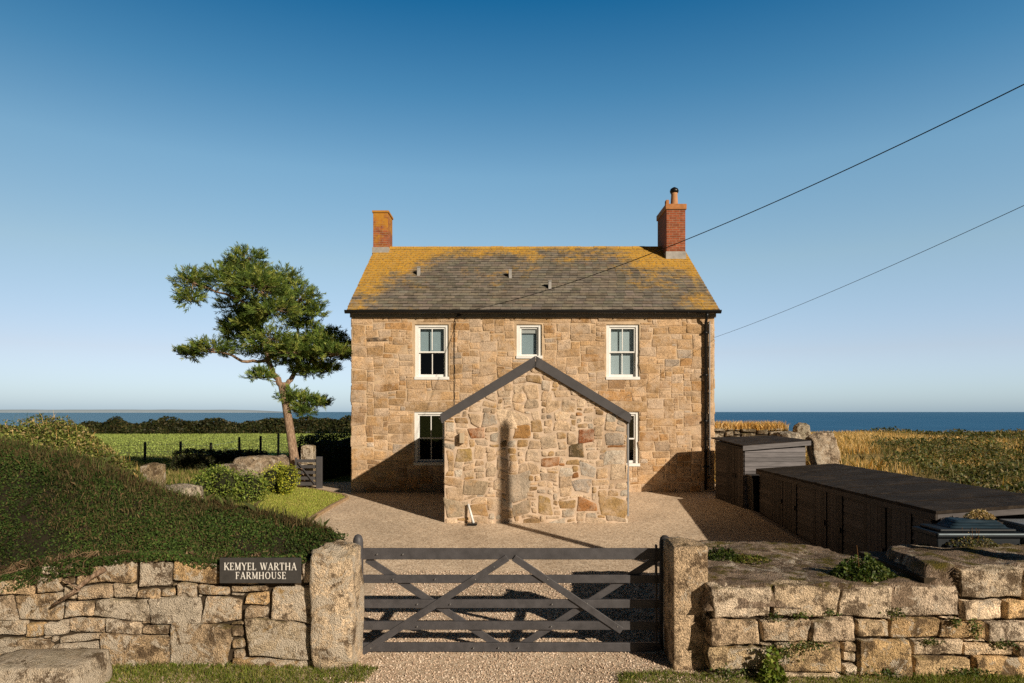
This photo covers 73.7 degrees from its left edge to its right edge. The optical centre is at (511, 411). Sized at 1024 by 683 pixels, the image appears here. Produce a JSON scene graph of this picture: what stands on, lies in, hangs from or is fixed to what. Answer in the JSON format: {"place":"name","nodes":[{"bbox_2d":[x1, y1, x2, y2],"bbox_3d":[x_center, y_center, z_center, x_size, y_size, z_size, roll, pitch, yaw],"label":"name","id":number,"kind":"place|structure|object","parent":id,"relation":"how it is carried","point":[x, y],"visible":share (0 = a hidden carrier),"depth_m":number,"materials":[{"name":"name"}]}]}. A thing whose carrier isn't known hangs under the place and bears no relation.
{"place":"outdoors","nodes":[
{"label":"outdoors","id":0,"kind":"place"},
{"bbox_2d":[0,409,294,412],"bbox_3d":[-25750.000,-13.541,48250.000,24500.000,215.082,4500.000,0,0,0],"label":"headland hills","id":1,"kind":"structure","parent":0,"point":[132,411],"depth_m":46115.20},
{"bbox_2d":[122,454,205,484],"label":"rough grass","id":2,"kind":"structure","parent":0,"point":[183,475],"depth_m":25.17,"materials":[{"name":"green plant"}]},
{"bbox_2d":[1,433,350,457],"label":"field grass","id":3,"kind":"structure","parent":0,"point":[145,437],"depth_m":52.59,"materials":[{"name":"green plant"}]},
{"bbox_2d":[228,487,344,518],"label":"lawn","id":4,"kind":"structure","parent":0,"point":[323,501],"depth_m":17.63,"materials":[{"name":"green plant"}]},
{"bbox_2d":[140,462,165,489],"bbox_3d":[-8.103,1.825,15.397,0.435,1.350,0.395,0,0,0],"label":"standing stone","id":5,"kind":"object","parent":4,"relation":"on","point":[155,469],"visible":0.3,"depth_m":15.22,"materials":[{"name":"stone"}]},
{"bbox_2d":[166,483,203,497],"bbox_3d":[-7.961,2.130,16.392,0.942,0.780,0.884,0,0,0],"label":"boulder","id":6,"kind":"object","parent":4,"relation":"on","point":[187,487],"visible":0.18,"depth_m":16.26,"materials":[{"name":"stone"}]},
{"bbox_2d":[190,464,270,503],"bbox_3d":[-7.246,1.891,17.578,1.996,1.089,1.317,0,0,0],"label":"shrub","id":7,"kind":"object","parent":4,"relation":"on","point":[222,480],"visible":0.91,"depth_m":17.33,"materials":[{"name":"green plant"}]},
{"bbox_2d":[221,464,247,474],"bbox_3d":[-7.922,1.880,19.391,0.881,0.800,0.682,0,0,0],"label":"boulder","id":8,"kind":"object","parent":4,"relation":"on","point":[238,467],"visible":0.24,"depth_m":19.18,"materials":[{"name":"stone"}]},
{"bbox_2d":[233,455,288,486],"bbox_3d":[-7.385,1.780,20.009,1.528,1.000,0.982,0,0,0],"label":"boulder","id":9,"kind":"object","parent":4,"relation":"on","point":[258,463],"visible":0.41,"depth_m":19.59,"materials":[{"name":"stone"}]},
{"bbox_2d":[259,461,300,494],"bbox_3d":[-6.427,1.874,18.887,1.223,0.923,0.922,0,0,42],"label":"shrub","id":10,"kind":"object","parent":4,"relation":"on","point":[284,478],"visible":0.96,"depth_m":18.77,"materials":[{"name":"green plant"}]},
{"bbox_2d":[0,412,1023,432],"bbox_3d":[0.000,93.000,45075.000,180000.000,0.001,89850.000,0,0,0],"label":"sea","id":11,"kind":"structure","parent":0,"point":[912,421],"depth_m":8791.32,"materials":[{"name":"liquid"}]},
{"bbox_2d":[0,0,1023,411],"label":"sky","id":12,"kind":"structure","parent":0,"point":[140,140],"materials":[{"name":"blue"}]},
{"bbox_2d":[1,434,1023,508],"bbox_3d":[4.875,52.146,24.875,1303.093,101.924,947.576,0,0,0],"label":"ground","id":13,"kind":"structure","parent":0,"point":[347,478],"depth_m":39.96,"materials":[{"name":"green plant"}]},
{"bbox_2d":[0,411,143,478],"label":"bramble hedge","id":14,"kind":"object","parent":13,"relation":"on","point":[75,439],"visible":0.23,"depth_m":13.49,"materials":[{"name":"green plant"}]},
{"bbox_2d":[0,431,348,600],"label":"clipped hedge","id":15,"kind":"object","parent":13,"relation":"on","point":[78,510],"visible":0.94,"depth_m":8.56,"materials":[{"name":"green plant"}]},
{"bbox_2d":[50,566,106,606],"bbox_3d":[-5.032,2.038,7.901,0.602,0.456,0.131,0,0,-10],"label":"dead branch","id":16,"kind":"object","parent":15,"relation":"attached to","point":[101,570],"visible":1,"depth_m":7.90,"materials":[{"name":"brown wood"}]},
{"bbox_2d":[0,415,350,433],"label":"hedgerow","id":17,"kind":"object","parent":13,"relation":"on","point":[161,425],"visible":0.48,"depth_m":69.44,"materials":[{"name":"green plant"}]},
{"bbox_2d":[111,433,297,461],"bbox_3d":[-13.075,1.750,29.570,8.675,1.501,2.665,0,0,-16],"label":"wire fence","id":18,"kind":"object","parent":13,"relation":"on","point":[278,437],"visible":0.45,"depth_m":30.45,"materials":[{"name":"metal"}]},
{"bbox_2d":[170,448,267,472],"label":"hedge bushes","id":19,"kind":"object","parent":13,"relation":"on","point":[186,460],"visible":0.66,"depth_m":25.80,"materials":[{"name":"green plant"}]},
{"bbox_2d":[165,242,352,487],"bbox_3d":[-7.175,-1.375,20.354,5.685,7.459,3.233,0,0,0],"label":"pine tree","id":20,"kind":"object","parent":13,"relation":"on","point":[310,352],"visible":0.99,"depth_m":20.05,"materials":[{"name":"green plant"}]},
{"bbox_2d":[287,428,351,479],"bbox_3d":[-5.956,1.390,26.335,2.212,1.871,7.984,0,0,22],"label":"garden hedge","id":21,"kind":"object","parent":13,"relation":"on","point":[334,453],"visible":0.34,"depth_m":23.75,"materials":[{"name":"green plant"}]},
{"bbox_2d":[344,187,721,522],"bbox_3d":[0.587,-2.323,21.385,10.566,10.254,12.070,0,0,0],"label":"farmhouse","id":22,"kind":"object","parent":13,"relation":"on","point":[590,399],"visible":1,"depth_m":19.39,"materials":[{"name":"stone"}]},
{"bbox_2d":[414,412,444,464],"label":"window","id":23,"kind":"structure","parent":22,"relation":"in","point":[429,430],"depth_m":21.00,"materials":[{"name":"white paint"}]},
{"bbox_2d":[414,325,448,379],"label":"window","id":24,"kind":"structure","parent":22,"relation":"in","point":[431,341],"depth_m":19.61,"materials":[{"name":"white paint"}]},
{"bbox_2d":[516,325,541,358],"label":"window","id":25,"kind":"structure","parent":22,"relation":"in","point":[529,337],"depth_m":19.51,"materials":[{"name":"white paint"}]},
{"bbox_2d":[606,325,639,379],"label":"window","id":26,"kind":"structure","parent":22,"relation":"in","point":[622,341],"depth_m":19.61,"materials":[{"name":"white paint"}]},
{"bbox_2d":[629,412,639,465],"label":"window","id":27,"kind":"structure","parent":22,"relation":"in","point":[634,423],"depth_m":19.48,"materials":[{"name":"white paint"}]},
{"bbox_2d":[465,84,1023,311],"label":"overhead cable","id":28,"kind":"object","parent":22,"relation":"attached to","point":[788,195],"visible":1,"depth_m":10.60,"materials":[{"name":"rubber"}]},
{"bbox_2d":[717,205,1023,336],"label":"overhead cable","id":29,"kind":"object","parent":22,"relation":"attached to","point":[889,266],"visible":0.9,"depth_m":11.28,"materials":[{"name":"rubber"}]},
{"bbox_2d":[714,419,789,454],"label":"field wall","id":30,"kind":"structure","parent":13,"relation":"on","point":[745,428],"depth_m":22.20,"materials":[{"name":"stone"}]},
{"bbox_2d":[777,431,800,438],"bbox_3d":[8.353,1.075,20.605,0.743,0.950,0.491,0,0,0],"label":"boulder","id":31,"kind":"object","parent":13,"relation":"on","point":[790,434],"visible":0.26,"depth_m":20.43,"materials":[{"name":"stone"}]},
{"bbox_2d":[792,422,810,452],"bbox_3d":[9.091,0.950,21.502,0.502,1.200,0.447,0,0,0],"label":"standing stone","id":32,"kind":"object","parent":13,"relation":"on","point":[802,429],"visible":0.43,"depth_m":21.31,"materials":[{"name":"stone"}]},
{"bbox_2d":[805,431,840,464],"bbox_3d":[8.154,1.094,17.894,0.783,1.140,0.490,-13,0,0],"label":"standing stone","id":33,"kind":"object","parent":13,"relation":"on","point":[822,448],"visible":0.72,"depth_m":17.71,"materials":[{"name":"stone"}]},
{"bbox_2d":[714,429,1023,492],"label":"dry grass","id":34,"kind":"structure","parent":13,"relation":"on","point":[865,436],"depth_m":22.62,"materials":[{"name":"yellow plant"}]},
{"bbox_2d":[805,434,1023,492],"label":"bank undergrowth","id":35,"kind":"object","parent":13,"relation":"on","point":[994,471],"visible":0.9,"depth_m":17.66,"materials":[{"name":"green plant"}]},
{"bbox_2d":[856,426,1023,443],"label":"skyline undergrowth","id":36,"kind":"object","parent":13,"relation":"on","point":[996,434],"visible":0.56,"depth_m":31.66,"materials":[{"name":"brown plant"}]},
{"bbox_2d":[316,570,729,682],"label":"loose gravel","id":37,"kind":"structure","parent":0,"point":[517,659],"depth_m":8.42,"materials":[{"name":"beige gravel"}]},
{"bbox_2d":[110,482,1019,682],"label":"gravel drive","id":38,"kind":"structure","parent":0,"point":[394,519],"depth_m":12.46,"materials":[{"name":"beige gravel"}]},
{"bbox_2d":[0,648,112,682],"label":"boulder","id":39,"kind":"object","parent":38,"relation":"on","point":[80,665],"visible":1,"depth_m":7.19,"materials":[{"name":"beige stone"}]},
{"bbox_2d":[0,558,312,667],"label":"dry stone wall","id":40,"kind":"structure","parent":38,"relation":"on","point":[177,613],"depth_m":8.01,"materials":[{"name":"stone"}]},
{"bbox_2d":[220,557,301,582],"bbox_3d":[-2.914,1.844,7.912,0.941,0.293,0.036,0,0,0],"label":"name sign","id":41,"kind":"object","parent":40,"relation":"attached to","point":[260,569],"visible":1,"depth_m":7.90,"materials":[{"name":"stone"}]},
{"bbox_2d":[279,454,290,467],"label":"boulder","id":42,"kind":"object","parent":38,"relation":"on","point":[287,458],"visible":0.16,"depth_m":20.49,"materials":[{"name":"stone"}]},
{"bbox_2d":[301,445,315,481],"bbox_3d":[-6.233,1.660,20.900,0.378,1.280,0.360,0,0,0],"label":"standing stone","id":43,"kind":"object","parent":38,"relation":"on","point":[308,451],"visible":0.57,"depth_m":20.73,"materials":[{"name":"stone"}]},
{"bbox_2d":[295,456,322,487],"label":"garden gate","id":44,"kind":"structure","parent":38,"relation":"on","point":[318,472],"depth_m":20.18,"materials":[{"name":"grey paint"}]},
{"bbox_2d":[309,488,348,519],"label":"lawn kerb","id":45,"kind":"structure","parent":38,"relation":"on","point":[330,506],"depth_m":17.39,"materials":[{"name":"stone"}]},
{"bbox_2d":[309,540,363,670],"bbox_3d":[-2.091,2.330,8.167,0.558,1.540,0.606,0,0,0],"label":"stone gatepost","id":46,"kind":"object","parent":38,"relation":"on","point":[336,586],"visible":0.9,"depth_m":7.89,"materials":[{"name":"beige stone"}]},
{"bbox_2d":[467,504,476,524],"bbox_3d":[-0.897,2.314,15.322,0.235,0.451,0.284,0,0,0],"label":"drain pipe","id":47,"kind":"object","parent":38,"relation":"on","point":[472,519],"visible":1,"depth_m":15.32,"materials":[{"name":"white paint"}]},
{"bbox_2d":[659,535,667,651],"bbox_3d":[1.908,2.325,8.520,0.140,1.550,0.136,0,0,0],"label":"gate post","id":48,"kind":"object","parent":38,"relation":"on","point":[662,537],"visible":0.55,"depth_m":8.47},
{"bbox_2d":[353,534,660,654],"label":"field gate","id":49,"kind":"structure","parent":48,"relation":"attached to","point":[444,603],"depth_m":8.40,"materials":[{"name":"grey paint"}]},
{"bbox_2d":[663,536,707,669],"bbox_3d":[2.070,2.310,8.178,0.420,1.580,0.576,0,0,0],"label":"stone gatepost","id":50,"kind":"object","parent":38,"relation":"on","point":[685,570],"visible":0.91,"depth_m":7.91,"materials":[{"name":"stone"}]},
{"bbox_2d":[711,435,810,508],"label":"garden shed","id":51,"kind":"structure","parent":38,"relation":"on","point":[737,459],"depth_m":17.22,"materials":[{"name":"wood"}]},
{"bbox_2d":[726,447,734,504],"bbox_3d":[5.652,1.670,17.700,0.053,1.460,0.407,0,0,-12],"label":"door","id":52,"kind":"structure","parent":51,"relation":"in","point":[730,452],"depth_m":17.69,"materials":[{"name":"brown wood"}]},
{"bbox_2d":[735,448,743,506],"bbox_3d":[5.743,1.670,17.286,0.053,1.460,0.407,0,0,-12],"label":"door","id":53,"kind":"structure","parent":51,"relation":"in","point":[739,453],"depth_m":17.26,"materials":[{"name":"brown wood"}]},
{"bbox_2d":[755,647,788,682],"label":"weed clump","id":54,"kind":"object","parent":38,"relation":"on","point":[769,671],"visible":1,"depth_m":7.50,"materials":[{"name":"green plant"}]},
{"bbox_2d":[751,511,813,545],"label":"drive kerb","id":55,"kind":"structure","parent":38,"relation":"on","point":[781,528],"depth_m":14.79,"materials":[{"name":"stone"}]},
{"bbox_2d":[698,540,1023,679],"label":"stone platform wall","id":56,"kind":"structure","parent":38,"relation":"on","point":[931,591],"depth_m":7.70,"materials":[{"name":"stone"}]},
{"bbox_2d":[708,545,741,560],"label":"weed clump","id":57,"kind":"object","parent":56,"relation":"on","point":[730,552],"visible":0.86,"depth_m":9.04,"materials":[{"name":"green plant"}]},
{"bbox_2d":[727,553,772,564],"bbox_3d":[3.119,1.929,9.000,0.621,0.101,0.438,0,0,0],"label":"weed clump","id":58,"kind":"object","parent":56,"relation":"on","point":[756,558],"visible":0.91,"depth_m":8.93,"materials":[{"name":"green plant"}]},
{"bbox_2d":[701,607,1018,679],"bbox_3d":[3.913,2.624,7.663,3.581,0.876,0.195,0,0,0],"label":"wall creeper","id":59,"kind":"object","parent":56,"relation":"attached to","point":[803,616],"depth_m":7.65,"materials":[{"name":"green plant"}]},
{"bbox_2d":[828,549,897,581],"bbox_3d":[4.204,1.789,8.146,0.824,0.410,0.592,0,0,0],"label":"weed clump","id":60,"kind":"object","parent":56,"relation":"on","point":[859,568],"visible":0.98,"depth_m":8.06,"materials":[{"name":"green plant"}]},
{"bbox_2d":[946,530,999,547],"bbox_3d":[6.048,1.656,9.003,0.673,0.241,0.494,0,0,0],"label":"weed clump","id":61,"kind":"object","parent":56,"relation":"on","point":[972,542],"visible":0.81,"depth_m":8.90,"materials":[{"name":"green plant"}]},
{"bbox_2d":[756,463,1023,555],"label":"storage shed","id":62,"kind":"structure","parent":38,"relation":"on","point":[842,509],"depth_m":12.15,"materials":[{"name":"wood"}]},
{"bbox_2d":[771,478,782,525],"bbox_3d":[5.984,2.016,15.400,0.088,1.052,0.676,0,0,0],"label":"door","id":63,"kind":"structure","parent":62,"relation":"in","point":[776,485],"depth_m":15.34,"materials":[{"name":"brown wood"}]},
{"bbox_2d":[783,481,797,533],"bbox_3d":[5.984,2.039,14.680,0.088,1.098,0.676,0,0,0],"label":"door","id":64,"kind":"structure","parent":62,"relation":"in","point":[790,504],"depth_m":14.62,"materials":[{"name":"brown wood"}]},
{"bbox_2d":[813,489,826,548],"bbox_3d":[5.984,2.082,13.250,0.088,1.184,0.576,0,0,0],"label":"door","id":65,"kind":"structure","parent":62,"relation":"in","point":[819,497],"depth_m":13.20,"materials":[{"name":"brown wood"}]},
{"bbox_2d":[827,492,843,553],"bbox_3d":[5.984,2.102,12.630,0.088,1.224,0.576,0,0,0],"label":"door","id":66,"kind":"structure","parent":62,"relation":"in","point":[835,506],"depth_m":12.59,"materials":[{"name":"brown wood"}]},
{"bbox_2d":[864,502,886,551],"bbox_3d":[5.984,2.147,11.250,0.088,1.314,0.676,0,0,0],"label":"door","id":67,"kind":"structure","parent":62,"relation":"in","point":[875,516],"depth_m":11.20,"materials":[{"name":"brown wood"}]},
{"bbox_2d":[887,508,912,548],"bbox_3d":[5.984,2.169,10.540,0.088,1.358,0.656,0,0,0],"label":"door","id":68,"kind":"structure","parent":62,"relation":"in","point":[899,523],"depth_m":10.54,"materials":[{"name":"brown wood"}]},
{"bbox_2d":[912,524,1023,547],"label":"storage chest","id":69,"kind":"object","parent":38,"relation":"on","point":[935,535],"visible":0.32,"depth_m":9.02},
{"bbox_2d":[937,517,1006,527],"bbox_3d":[6.235,1.501,9.270,0.770,0.115,0.380,0,0,0],"label":"folded tarpaulin","id":70,"kind":"object","parent":69,"relation":"on","point":[956,522],"visible":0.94,"depth_m":9.13,"materials":[{"name":"grey plastic"}]},
{"bbox_2d":[963,509,996,519],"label":"dry plant","id":71,"kind":"object","parent":70,"relation":"on","point":[978,514],"visible":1,"depth_m":9.20,"materials":[{"name":"beige plant"}]},
{"bbox_2d":[999,519,1023,543],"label":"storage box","id":72,"kind":"object","parent":38,"relation":"on","point":[1017,524],"visible":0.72,"depth_m":9.28,"materials":[{"name":"grey plastic"}]},
{"bbox_2d":[107,660,1023,682],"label":"verge grass","id":73,"kind":"structure","parent":0,"point":[162,669],"depth_m":7.65,"materials":[{"name":"green plant"}]},
{"bbox_2d":[746,474,759,510],"bbox_3d":[6.090,2.000,16.810,0.540,0.880,0.450,0,0,0],"label":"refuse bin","id":74,"kind":"object","parent":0,"point":[753,487],"visible":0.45,"depth_m":16.62,"materials":[{"name":"black plastic"}]}
]}

